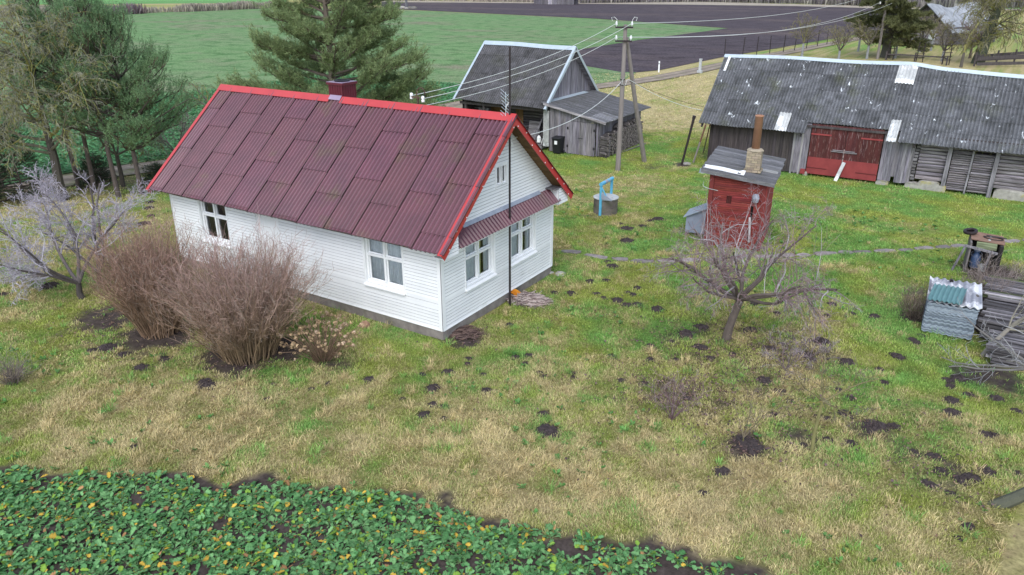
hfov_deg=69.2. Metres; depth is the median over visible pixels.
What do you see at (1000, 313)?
slat
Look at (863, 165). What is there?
barn door
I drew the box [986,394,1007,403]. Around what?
molehill
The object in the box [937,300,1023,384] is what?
fruit tree
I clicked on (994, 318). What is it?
slat
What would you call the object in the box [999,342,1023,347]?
slat
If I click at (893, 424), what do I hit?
molehill
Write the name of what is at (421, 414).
molehill
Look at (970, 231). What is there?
cart tyre
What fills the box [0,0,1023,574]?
ground
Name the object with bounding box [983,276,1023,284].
slat
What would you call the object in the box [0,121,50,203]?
spruce
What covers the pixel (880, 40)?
utility pole
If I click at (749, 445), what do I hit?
molehill
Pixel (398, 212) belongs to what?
white house
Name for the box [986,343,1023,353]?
slat
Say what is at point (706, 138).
pole
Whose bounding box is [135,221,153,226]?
molehill
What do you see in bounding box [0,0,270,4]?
meadow
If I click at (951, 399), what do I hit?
molehill
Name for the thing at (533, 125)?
board panel
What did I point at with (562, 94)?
grey barn
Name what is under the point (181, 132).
thicket tree
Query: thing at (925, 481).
molehill
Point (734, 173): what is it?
red shed
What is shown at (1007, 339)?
slat
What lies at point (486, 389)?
molehill
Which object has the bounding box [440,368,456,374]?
molehill
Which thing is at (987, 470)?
molehill
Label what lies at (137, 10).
hedgerow
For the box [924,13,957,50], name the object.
orchard tree
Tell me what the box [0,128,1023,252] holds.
grass
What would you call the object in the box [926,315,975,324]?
corrugated sheet
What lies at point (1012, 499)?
plank
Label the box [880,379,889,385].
molehill
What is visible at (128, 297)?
brown shrub
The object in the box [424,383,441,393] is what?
molehill
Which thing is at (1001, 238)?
wire hoop
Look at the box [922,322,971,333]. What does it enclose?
corrugated sheet
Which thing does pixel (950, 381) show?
molehill
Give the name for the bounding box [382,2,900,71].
ploughed field
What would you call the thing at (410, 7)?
stone heap
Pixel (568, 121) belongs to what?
cable
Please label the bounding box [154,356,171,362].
molehill
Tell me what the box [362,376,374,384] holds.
molehill
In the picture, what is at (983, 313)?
slat
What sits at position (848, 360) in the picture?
molehill
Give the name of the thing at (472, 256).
window
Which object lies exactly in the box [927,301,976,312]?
corrugated sheet
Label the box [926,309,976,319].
corrugated sheet
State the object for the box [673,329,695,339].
molehill
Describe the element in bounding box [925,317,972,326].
corrugated sheet
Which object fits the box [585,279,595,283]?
molehill
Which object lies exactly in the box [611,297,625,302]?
molehill
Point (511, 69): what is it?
cable
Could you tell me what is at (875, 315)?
molehill
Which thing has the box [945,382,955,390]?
molehill
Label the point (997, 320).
slat
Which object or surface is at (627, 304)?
molehill
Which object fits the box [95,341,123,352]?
molehill
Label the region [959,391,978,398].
molehill
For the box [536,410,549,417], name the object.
molehill
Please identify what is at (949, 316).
corrugated sheet
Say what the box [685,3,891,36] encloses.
cable
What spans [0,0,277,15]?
hedgerow
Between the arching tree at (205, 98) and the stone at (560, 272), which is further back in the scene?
the arching tree at (205, 98)
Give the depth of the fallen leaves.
17.56 m
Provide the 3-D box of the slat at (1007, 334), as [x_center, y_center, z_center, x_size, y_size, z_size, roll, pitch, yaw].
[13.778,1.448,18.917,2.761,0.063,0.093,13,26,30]
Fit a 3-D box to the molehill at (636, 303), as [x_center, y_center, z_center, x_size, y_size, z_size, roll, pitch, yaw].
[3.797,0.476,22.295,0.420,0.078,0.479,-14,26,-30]
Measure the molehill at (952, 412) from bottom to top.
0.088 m
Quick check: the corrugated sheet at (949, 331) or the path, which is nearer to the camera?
the corrugated sheet at (949, 331)
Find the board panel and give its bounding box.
[528,121,539,139]
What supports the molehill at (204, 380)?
on the ground at (1012, 558)
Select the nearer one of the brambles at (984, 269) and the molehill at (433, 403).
the molehill at (433, 403)
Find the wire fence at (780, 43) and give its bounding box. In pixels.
[724,27,849,54]
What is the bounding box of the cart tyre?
[963,228,977,234]
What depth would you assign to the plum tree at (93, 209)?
23.81 m
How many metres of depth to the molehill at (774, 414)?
16.59 m
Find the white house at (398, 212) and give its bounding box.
[146,79,573,339]
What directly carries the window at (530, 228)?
in the white house at (398, 212)
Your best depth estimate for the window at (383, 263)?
20.61 m
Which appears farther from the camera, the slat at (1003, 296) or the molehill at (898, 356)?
the slat at (1003, 296)
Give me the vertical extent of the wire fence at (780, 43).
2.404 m
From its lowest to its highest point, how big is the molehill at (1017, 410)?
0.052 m
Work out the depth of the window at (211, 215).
24.18 m
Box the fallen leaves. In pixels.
[19,247,1022,573]
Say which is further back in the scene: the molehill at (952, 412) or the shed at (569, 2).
the shed at (569, 2)
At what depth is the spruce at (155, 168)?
34.39 m
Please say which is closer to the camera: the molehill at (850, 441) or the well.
the molehill at (850, 441)
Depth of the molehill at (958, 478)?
14.40 m
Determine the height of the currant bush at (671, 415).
1.384 m
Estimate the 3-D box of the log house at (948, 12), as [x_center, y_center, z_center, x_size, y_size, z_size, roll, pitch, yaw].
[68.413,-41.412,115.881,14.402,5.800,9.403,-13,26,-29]
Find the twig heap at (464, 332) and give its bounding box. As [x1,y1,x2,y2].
[449,324,484,340]
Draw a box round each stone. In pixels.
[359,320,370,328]
[555,271,565,275]
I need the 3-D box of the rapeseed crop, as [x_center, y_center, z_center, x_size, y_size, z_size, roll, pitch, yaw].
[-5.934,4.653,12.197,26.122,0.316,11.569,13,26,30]
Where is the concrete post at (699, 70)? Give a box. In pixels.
[697,59,702,72]
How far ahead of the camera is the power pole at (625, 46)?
37.09 m
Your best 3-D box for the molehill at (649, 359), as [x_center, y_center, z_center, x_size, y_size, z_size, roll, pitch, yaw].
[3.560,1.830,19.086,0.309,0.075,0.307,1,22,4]
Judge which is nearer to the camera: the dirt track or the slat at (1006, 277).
the slat at (1006, 277)
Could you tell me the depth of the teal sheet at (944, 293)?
20.34 m
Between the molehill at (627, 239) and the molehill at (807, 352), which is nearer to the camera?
the molehill at (807, 352)
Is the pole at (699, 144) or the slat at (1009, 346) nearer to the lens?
the slat at (1009, 346)
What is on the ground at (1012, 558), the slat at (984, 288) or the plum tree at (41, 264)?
the plum tree at (41, 264)
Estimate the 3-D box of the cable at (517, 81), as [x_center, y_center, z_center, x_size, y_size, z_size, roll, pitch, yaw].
[1.206,-8.698,28.832,0.020,0.973,17.089,11,25,24]
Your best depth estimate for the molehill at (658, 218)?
30.25 m
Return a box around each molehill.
[0,292,13,296]
[39,281,61,289]
[86,348,96,352]
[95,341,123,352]
[115,351,131,357]
[126,444,140,451]
[131,362,153,370]
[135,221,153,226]
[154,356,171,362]
[195,381,221,391]
[199,377,214,381]
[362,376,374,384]
[416,410,431,419]
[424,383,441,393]
[427,401,440,406]
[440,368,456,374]
[481,387,491,394]
[521,353,535,357]
[529,421,561,439]
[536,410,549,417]
[565,290,577,295]
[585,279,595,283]
[604,263,621,268]
[604,353,617,359]
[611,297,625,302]
[618,378,627,383]
[619,226,635,230]
[620,237,633,243]
[620,302,633,306]
[632,302,644,306]
[637,381,648,386]
[646,357,655,362]
[650,306,666,313]
[652,217,665,220]
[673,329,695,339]
[690,343,711,350]
[693,324,709,331]
[696,489,709,495]
[703,356,714,360]
[713,466,734,478]
[729,435,766,456]
[740,326,760,334]
[753,375,774,386]
[758,345,778,351]
[768,411,779,418]
[772,388,785,393]
[796,351,816,361]
[798,441,809,449]
[809,337,834,346]
[822,436,833,442]
[836,409,855,419]
[837,357,855,367]
[842,439,857,447]
[844,395,854,400]
[860,418,889,433]
[860,424,879,434]
[867,313,880,319]
[874,366,884,372]
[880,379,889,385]
[885,352,904,360]
[886,421,902,431]
[907,448,920,456]
[909,340,921,344]
[918,478,942,490]
[921,450,946,461]
[932,465,949,475]
[938,396,963,405]
[939,407,962,419]
[941,377,956,384]
[943,490,959,498]
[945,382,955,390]
[948,475,971,485]
[949,374,970,383]
[952,535,962,541]
[957,471,986,483]
[958,521,975,531]
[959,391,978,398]
[972,464,1000,480]
[978,429,1001,440]
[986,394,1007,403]
[1009,408,1023,414]
[1012,470,1023,477]
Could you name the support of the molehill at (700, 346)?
on the ground at (1012, 558)
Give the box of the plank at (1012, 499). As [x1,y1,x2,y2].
[987,487,1023,508]
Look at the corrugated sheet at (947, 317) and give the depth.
20.10 m
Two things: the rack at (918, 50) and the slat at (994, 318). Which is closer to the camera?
the slat at (994, 318)
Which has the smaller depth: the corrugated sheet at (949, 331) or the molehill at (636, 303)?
the corrugated sheet at (949, 331)
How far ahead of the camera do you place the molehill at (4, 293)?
23.13 m
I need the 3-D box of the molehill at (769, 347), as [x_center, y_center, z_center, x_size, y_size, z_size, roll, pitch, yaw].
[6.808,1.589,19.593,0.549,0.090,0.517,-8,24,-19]
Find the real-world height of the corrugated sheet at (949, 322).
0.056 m
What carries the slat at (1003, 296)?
on the slat at (985, 295)
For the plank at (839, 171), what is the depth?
36.03 m
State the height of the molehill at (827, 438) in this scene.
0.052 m
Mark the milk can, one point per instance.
(975, 254)
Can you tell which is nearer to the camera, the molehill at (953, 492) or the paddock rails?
the molehill at (953, 492)
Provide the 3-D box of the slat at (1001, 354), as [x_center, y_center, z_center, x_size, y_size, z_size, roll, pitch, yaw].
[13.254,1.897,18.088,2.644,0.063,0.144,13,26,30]
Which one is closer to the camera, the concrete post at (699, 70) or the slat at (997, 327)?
the slat at (997, 327)
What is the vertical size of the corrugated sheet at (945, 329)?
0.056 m
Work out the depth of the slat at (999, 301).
21.37 m
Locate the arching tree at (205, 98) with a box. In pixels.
[179,81,224,108]
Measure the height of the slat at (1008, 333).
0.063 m
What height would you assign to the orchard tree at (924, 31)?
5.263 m
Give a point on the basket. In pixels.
(514, 292)
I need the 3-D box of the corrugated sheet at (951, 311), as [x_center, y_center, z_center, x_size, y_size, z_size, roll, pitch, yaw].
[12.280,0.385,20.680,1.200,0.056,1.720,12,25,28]
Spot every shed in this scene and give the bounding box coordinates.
[534,0,578,4]
[701,115,785,251]
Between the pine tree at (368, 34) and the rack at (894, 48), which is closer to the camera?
the pine tree at (368, 34)
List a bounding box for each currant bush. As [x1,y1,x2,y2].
[637,369,711,420]
[759,324,819,378]
[785,326,840,369]
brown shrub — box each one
[64,194,219,339]
[131,205,341,365]
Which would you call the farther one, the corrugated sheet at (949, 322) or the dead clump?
the corrugated sheet at (949, 322)
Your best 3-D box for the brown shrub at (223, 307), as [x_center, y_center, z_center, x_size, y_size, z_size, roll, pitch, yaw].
[-7.248,-0.119,18.812,5.162,3.934,5.012,13,26,30]
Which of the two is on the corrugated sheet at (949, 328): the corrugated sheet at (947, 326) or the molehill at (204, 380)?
the corrugated sheet at (947, 326)
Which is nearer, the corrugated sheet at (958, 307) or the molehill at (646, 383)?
the molehill at (646, 383)
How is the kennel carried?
on the ground at (1012, 558)
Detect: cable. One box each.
[413,24,614,95]
[425,23,631,98]
[428,37,615,104]
[511,82,620,138]
[630,80,699,109]
[630,81,702,106]
[632,3,877,37]
[633,0,853,23]
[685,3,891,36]
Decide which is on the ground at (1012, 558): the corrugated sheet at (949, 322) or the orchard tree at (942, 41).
the orchard tree at (942, 41)
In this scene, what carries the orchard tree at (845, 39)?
on the ground at (1012, 558)
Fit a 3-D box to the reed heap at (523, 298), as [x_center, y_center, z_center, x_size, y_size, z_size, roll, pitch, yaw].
[0.478,0.271,22.576,1.621,0.300,1.233,13,26,30]
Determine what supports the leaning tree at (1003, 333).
on the ground at (1012, 558)
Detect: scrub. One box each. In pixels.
[390,0,579,2]
[578,0,1023,7]
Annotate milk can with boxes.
[968,249,980,267]
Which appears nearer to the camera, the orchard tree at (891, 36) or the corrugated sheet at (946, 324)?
the corrugated sheet at (946, 324)
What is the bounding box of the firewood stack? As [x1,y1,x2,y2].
[621,121,642,150]
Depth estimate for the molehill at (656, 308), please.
21.92 m
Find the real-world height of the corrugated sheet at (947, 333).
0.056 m
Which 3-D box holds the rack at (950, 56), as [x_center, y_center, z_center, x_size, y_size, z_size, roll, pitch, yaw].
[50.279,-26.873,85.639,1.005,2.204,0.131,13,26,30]
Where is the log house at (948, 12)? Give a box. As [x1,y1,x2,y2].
[902,2,1001,44]
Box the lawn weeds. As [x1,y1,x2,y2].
[0,188,1009,571]
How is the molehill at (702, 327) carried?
on the ground at (1012, 558)
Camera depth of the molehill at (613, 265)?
25.25 m
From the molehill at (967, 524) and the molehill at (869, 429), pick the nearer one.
the molehill at (967, 524)
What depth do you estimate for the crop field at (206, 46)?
133.76 m
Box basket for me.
[511,289,520,298]
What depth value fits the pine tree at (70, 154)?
31.58 m
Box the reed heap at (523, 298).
[505,290,554,308]
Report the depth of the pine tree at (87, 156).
31.62 m
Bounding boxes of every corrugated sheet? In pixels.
[921,312,966,336]
[921,329,971,339]
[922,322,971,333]
[922,328,971,338]
[923,303,972,330]
[923,309,972,331]
[923,317,973,328]
[923,325,972,334]
[923,326,972,336]
[924,304,972,329]
[924,305,972,325]
[924,323,973,332]
[925,301,975,322]
[925,302,975,317]
[925,311,975,321]
[925,313,974,322]
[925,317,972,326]
[925,318,974,327]
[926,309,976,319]
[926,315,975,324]
[927,300,977,313]
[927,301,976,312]
[927,305,977,314]
[927,306,976,315]
[927,307,977,316]
[928,301,979,311]
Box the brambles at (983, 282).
[954,258,1023,302]
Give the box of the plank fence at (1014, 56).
[973,49,1023,65]
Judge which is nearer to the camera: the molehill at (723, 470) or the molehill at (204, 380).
the molehill at (723, 470)
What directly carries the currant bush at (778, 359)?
on the ground at (1012, 558)
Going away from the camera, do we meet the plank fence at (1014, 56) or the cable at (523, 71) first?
the cable at (523, 71)
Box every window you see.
[197,200,231,248]
[361,237,405,295]
[464,234,497,291]
[495,160,508,188]
[511,213,537,266]
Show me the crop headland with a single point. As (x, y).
(122, 161)
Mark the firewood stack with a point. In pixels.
(630, 138)
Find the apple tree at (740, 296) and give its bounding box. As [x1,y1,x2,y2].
[636,179,863,343]
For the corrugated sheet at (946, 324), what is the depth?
20.20 m
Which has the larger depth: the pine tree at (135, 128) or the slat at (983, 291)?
the pine tree at (135, 128)
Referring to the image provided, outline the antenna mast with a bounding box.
[500,46,511,305]
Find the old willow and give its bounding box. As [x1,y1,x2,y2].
[949,0,1023,63]
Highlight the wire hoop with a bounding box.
[983,235,1006,240]
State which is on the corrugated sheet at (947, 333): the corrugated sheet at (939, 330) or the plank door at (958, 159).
the corrugated sheet at (939, 330)
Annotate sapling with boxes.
[733,377,779,440]
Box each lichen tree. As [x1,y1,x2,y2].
[0,0,147,200]
[86,107,170,186]
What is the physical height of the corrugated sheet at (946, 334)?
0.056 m
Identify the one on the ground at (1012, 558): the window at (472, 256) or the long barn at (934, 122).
the long barn at (934, 122)
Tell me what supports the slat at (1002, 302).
on the ground at (1012, 558)
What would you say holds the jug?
in the grey barn at (562, 94)
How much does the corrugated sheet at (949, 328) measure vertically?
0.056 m
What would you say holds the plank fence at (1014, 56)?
on the ground at (1012, 558)
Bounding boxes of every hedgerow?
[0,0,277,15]
[105,1,146,14]
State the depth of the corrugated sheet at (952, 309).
19.95 m
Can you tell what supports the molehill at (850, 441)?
on the ground at (1012, 558)
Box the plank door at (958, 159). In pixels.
[946,150,974,193]
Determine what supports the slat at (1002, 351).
on the slat at (1001, 354)
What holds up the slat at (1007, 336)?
on the ground at (1012, 558)
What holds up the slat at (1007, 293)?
on the slat at (983, 291)
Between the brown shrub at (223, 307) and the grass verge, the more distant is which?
the grass verge
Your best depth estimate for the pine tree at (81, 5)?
31.17 m
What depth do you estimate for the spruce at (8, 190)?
32.33 m
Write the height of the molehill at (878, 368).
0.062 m
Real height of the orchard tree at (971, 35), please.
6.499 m
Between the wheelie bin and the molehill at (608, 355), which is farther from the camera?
the wheelie bin
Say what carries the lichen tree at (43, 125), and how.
on the ground at (1012, 558)
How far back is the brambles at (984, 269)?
23.97 m
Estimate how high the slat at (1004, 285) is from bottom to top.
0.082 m
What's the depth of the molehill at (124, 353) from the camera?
19.39 m
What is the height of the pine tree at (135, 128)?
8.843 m
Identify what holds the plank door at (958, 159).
in the long barn at (934, 122)
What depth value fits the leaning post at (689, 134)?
38.88 m
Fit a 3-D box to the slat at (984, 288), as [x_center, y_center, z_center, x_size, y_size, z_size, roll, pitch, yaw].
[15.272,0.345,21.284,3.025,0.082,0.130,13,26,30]
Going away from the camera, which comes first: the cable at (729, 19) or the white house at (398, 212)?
the white house at (398, 212)
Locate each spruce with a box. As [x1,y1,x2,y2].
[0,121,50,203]
[0,148,36,201]
[74,151,119,191]
[141,162,164,191]
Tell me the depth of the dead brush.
21.25 m
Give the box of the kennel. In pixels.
[683,203,706,234]
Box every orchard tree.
[781,14,830,55]
[824,22,856,58]
[844,14,872,51]
[848,16,885,58]
[881,21,922,57]
[919,15,934,51]
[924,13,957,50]
[930,19,968,61]
[956,6,999,67]
[960,21,997,57]
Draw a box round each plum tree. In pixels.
[0,157,159,305]
[19,170,114,281]
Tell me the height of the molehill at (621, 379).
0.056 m
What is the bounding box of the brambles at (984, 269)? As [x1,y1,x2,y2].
[964,247,1023,282]
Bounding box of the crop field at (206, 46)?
[0,8,724,184]
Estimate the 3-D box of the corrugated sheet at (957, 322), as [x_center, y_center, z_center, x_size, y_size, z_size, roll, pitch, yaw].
[12.253,0.621,20.769,1.200,0.056,1.720,12,25,28]
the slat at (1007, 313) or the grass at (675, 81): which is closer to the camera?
the slat at (1007, 313)
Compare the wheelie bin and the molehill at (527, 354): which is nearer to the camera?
the molehill at (527, 354)
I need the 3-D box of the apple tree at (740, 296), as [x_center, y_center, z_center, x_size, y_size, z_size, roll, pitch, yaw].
[6.154,-0.424,19.130,4.982,4.414,4.736,-8,24,-19]
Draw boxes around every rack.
[887,41,895,59]
[915,43,926,61]
[941,45,952,64]
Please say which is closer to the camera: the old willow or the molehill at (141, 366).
the molehill at (141, 366)
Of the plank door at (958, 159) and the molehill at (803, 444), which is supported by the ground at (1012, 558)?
the molehill at (803, 444)
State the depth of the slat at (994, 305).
20.75 m
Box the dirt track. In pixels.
[7,37,861,191]
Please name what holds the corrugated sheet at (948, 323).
on the corrugated sheet at (946, 324)
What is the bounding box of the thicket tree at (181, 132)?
[137,105,199,150]
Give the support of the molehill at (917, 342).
on the ground at (1012, 558)
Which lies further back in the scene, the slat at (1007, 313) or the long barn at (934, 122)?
the long barn at (934, 122)
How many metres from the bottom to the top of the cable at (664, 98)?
1.771 m
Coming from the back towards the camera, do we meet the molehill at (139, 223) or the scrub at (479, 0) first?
the scrub at (479, 0)
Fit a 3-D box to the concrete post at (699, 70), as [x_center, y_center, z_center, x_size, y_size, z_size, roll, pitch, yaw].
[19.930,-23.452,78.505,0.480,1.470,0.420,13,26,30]
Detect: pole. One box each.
[611,17,646,170]
[692,124,706,162]
[703,124,710,152]
[876,1,886,58]
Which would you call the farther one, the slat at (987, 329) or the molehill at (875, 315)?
the molehill at (875, 315)
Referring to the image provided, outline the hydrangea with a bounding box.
[276,311,364,362]
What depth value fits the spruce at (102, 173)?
34.99 m
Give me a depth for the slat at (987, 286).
21.89 m
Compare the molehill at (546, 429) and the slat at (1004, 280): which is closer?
the molehill at (546, 429)
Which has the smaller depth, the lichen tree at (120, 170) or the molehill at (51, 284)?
the molehill at (51, 284)
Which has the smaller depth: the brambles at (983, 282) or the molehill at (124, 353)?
the molehill at (124, 353)
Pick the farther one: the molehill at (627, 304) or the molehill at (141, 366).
the molehill at (627, 304)
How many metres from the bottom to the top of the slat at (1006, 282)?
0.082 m
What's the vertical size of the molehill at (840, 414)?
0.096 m
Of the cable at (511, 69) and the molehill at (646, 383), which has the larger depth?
the cable at (511, 69)
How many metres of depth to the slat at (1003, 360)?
18.63 m
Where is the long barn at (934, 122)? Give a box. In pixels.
[698,54,1023,201]
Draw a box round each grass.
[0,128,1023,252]
[0,205,1023,392]
[439,73,716,129]
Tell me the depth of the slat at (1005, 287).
21.94 m
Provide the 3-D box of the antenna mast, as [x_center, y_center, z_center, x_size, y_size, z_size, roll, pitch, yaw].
[-0.153,-2.891,20.887,0.331,7.430,0.068,2,22,5]
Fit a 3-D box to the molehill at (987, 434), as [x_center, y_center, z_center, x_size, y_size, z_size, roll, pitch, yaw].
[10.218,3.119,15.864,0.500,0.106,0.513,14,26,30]
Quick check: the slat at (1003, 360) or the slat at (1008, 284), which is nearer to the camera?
the slat at (1003, 360)
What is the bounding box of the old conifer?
[843,0,938,57]
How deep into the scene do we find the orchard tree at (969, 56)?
91.98 m
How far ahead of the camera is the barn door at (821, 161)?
36.31 m
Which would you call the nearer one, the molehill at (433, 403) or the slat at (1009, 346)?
the molehill at (433, 403)
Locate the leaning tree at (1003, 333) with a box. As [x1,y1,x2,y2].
[979,295,1023,356]
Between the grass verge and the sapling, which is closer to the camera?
the sapling
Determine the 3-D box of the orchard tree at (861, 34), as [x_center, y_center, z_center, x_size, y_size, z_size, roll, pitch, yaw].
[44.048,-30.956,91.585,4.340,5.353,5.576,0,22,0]
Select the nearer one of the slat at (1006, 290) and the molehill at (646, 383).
the molehill at (646, 383)
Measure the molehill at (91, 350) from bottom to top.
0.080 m
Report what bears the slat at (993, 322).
on the slat at (997, 327)
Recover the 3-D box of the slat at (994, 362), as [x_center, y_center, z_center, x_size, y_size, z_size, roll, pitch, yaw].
[13.278,2.121,18.206,2.631,0.063,0.110,13,26,29]
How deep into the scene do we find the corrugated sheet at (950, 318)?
20.05 m
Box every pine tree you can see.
[0,0,81,189]
[0,58,44,185]
[14,0,116,192]
[30,0,205,194]
[38,0,160,197]
[212,0,448,106]
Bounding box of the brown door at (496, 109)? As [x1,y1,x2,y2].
[491,107,504,112]
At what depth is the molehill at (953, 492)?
14.02 m
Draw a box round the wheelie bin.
[552,135,564,153]
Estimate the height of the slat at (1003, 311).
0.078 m
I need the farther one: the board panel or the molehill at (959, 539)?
the board panel
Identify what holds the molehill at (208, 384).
on the ground at (1012, 558)
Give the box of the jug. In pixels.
[537,135,540,142]
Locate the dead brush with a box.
[885,278,946,320]
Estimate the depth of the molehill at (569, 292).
23.08 m
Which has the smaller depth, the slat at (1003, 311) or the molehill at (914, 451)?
the molehill at (914, 451)
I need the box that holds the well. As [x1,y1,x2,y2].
[593,177,618,215]
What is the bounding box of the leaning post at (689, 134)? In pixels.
[681,115,695,164]
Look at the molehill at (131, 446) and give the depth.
15.49 m
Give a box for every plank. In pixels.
[533,116,542,139]
[833,162,845,180]
[987,487,1023,508]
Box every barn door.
[806,124,847,176]
[840,127,884,180]
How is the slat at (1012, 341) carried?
on the slat at (1010, 343)
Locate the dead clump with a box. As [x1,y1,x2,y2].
[0,345,45,385]
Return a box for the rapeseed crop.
[0,464,766,574]
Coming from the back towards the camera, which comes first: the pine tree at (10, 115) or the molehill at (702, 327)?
the pine tree at (10, 115)
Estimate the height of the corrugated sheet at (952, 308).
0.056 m
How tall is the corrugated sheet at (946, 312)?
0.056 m
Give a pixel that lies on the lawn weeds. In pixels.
(756, 434)
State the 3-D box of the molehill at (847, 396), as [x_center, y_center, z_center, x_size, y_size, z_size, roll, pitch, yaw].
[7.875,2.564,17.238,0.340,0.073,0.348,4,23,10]
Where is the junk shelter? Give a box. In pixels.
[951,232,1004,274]
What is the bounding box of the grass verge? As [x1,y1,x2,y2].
[383,1,1022,9]
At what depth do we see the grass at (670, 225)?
23.31 m
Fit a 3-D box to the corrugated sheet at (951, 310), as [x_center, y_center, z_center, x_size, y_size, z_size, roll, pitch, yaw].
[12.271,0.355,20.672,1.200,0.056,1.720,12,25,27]
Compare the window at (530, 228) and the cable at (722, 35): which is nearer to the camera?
the window at (530, 228)
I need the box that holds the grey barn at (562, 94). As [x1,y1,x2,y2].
[453,40,650,155]
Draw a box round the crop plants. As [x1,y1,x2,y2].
[0,73,460,177]
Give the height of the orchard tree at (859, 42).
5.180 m
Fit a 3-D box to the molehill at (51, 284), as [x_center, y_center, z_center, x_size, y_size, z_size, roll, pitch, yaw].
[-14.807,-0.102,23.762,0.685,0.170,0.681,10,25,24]
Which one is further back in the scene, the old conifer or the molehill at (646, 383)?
the old conifer
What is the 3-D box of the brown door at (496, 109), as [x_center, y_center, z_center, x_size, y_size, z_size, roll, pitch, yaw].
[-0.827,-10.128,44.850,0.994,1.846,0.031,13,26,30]
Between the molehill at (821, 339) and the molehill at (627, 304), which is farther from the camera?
the molehill at (627, 304)
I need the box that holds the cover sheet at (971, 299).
[927,276,981,309]
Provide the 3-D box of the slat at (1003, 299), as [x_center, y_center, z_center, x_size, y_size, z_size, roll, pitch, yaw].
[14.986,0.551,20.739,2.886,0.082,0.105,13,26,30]
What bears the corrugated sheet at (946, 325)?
on the corrugated sheet at (947, 326)
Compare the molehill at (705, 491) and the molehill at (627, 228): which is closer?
the molehill at (705, 491)
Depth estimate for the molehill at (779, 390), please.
17.53 m
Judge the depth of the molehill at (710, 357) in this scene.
19.05 m
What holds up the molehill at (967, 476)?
on the ground at (1012, 558)
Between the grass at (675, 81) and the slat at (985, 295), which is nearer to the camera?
the slat at (985, 295)
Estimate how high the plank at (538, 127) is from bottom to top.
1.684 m
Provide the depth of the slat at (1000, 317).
20.13 m
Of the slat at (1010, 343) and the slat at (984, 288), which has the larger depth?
the slat at (984, 288)
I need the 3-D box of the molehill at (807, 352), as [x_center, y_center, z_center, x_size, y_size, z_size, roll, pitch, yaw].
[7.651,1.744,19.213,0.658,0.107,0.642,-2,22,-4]
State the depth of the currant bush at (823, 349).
18.87 m
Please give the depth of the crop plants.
45.44 m
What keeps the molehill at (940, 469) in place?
on the ground at (1012, 558)
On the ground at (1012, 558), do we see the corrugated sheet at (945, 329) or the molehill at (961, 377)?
the molehill at (961, 377)
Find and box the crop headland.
[0,81,458,184]
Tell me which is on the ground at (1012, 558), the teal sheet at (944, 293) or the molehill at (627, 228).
the molehill at (627, 228)
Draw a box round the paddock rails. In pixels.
[885,51,948,65]
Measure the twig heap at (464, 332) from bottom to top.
0.191 m
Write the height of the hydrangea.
1.265 m
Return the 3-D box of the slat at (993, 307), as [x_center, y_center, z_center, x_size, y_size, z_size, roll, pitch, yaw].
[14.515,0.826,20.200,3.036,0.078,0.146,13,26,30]
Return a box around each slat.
[977,322,1023,334]
[978,317,1023,325]
[978,318,1023,329]
[980,311,1022,320]
[982,290,1023,297]
[982,293,1022,300]
[982,301,1023,309]
[982,302,1023,311]
[982,304,1023,313]
[982,310,1020,317]
[982,327,1023,335]
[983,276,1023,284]
[983,287,1023,294]
[983,316,1022,324]
[984,292,1023,300]
[984,299,1020,305]
[985,284,1023,292]
[985,314,1023,322]
[986,283,1023,290]
[986,300,1023,306]
[986,309,1023,316]
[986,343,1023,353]
[987,308,1023,314]
[987,334,1023,342]
[987,346,1023,356]
[988,274,1023,281]
[988,279,1023,286]
[988,282,1023,288]
[988,295,1023,304]
[988,332,1023,339]
[988,341,1023,350]
[989,290,1023,296]
[989,301,1023,308]
[989,330,1023,338]
[989,353,1023,362]
[990,281,1023,287]
[990,287,1023,293]
[990,329,1023,336]
[990,359,1016,365]
[992,339,1023,346]
[992,351,1023,359]
[992,357,1021,365]
[994,337,1023,344]
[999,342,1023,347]
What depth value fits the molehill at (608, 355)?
19.17 m
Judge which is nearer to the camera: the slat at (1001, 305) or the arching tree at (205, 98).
the slat at (1001, 305)
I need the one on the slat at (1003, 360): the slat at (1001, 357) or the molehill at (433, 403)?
the slat at (1001, 357)
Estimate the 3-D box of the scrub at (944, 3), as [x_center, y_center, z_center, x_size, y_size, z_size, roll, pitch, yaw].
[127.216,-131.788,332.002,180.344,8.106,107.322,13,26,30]
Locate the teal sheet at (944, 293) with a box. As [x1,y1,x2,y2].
[928,283,966,304]
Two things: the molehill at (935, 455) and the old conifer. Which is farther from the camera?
the old conifer
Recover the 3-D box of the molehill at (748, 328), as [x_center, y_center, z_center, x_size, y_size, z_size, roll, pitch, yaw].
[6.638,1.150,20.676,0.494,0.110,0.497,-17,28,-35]
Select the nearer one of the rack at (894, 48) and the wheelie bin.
the wheelie bin
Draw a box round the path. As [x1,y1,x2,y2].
[561,239,1023,263]
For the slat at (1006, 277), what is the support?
on the slat
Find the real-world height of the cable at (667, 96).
1.566 m
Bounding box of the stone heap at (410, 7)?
[399,6,416,8]
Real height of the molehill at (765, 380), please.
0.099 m

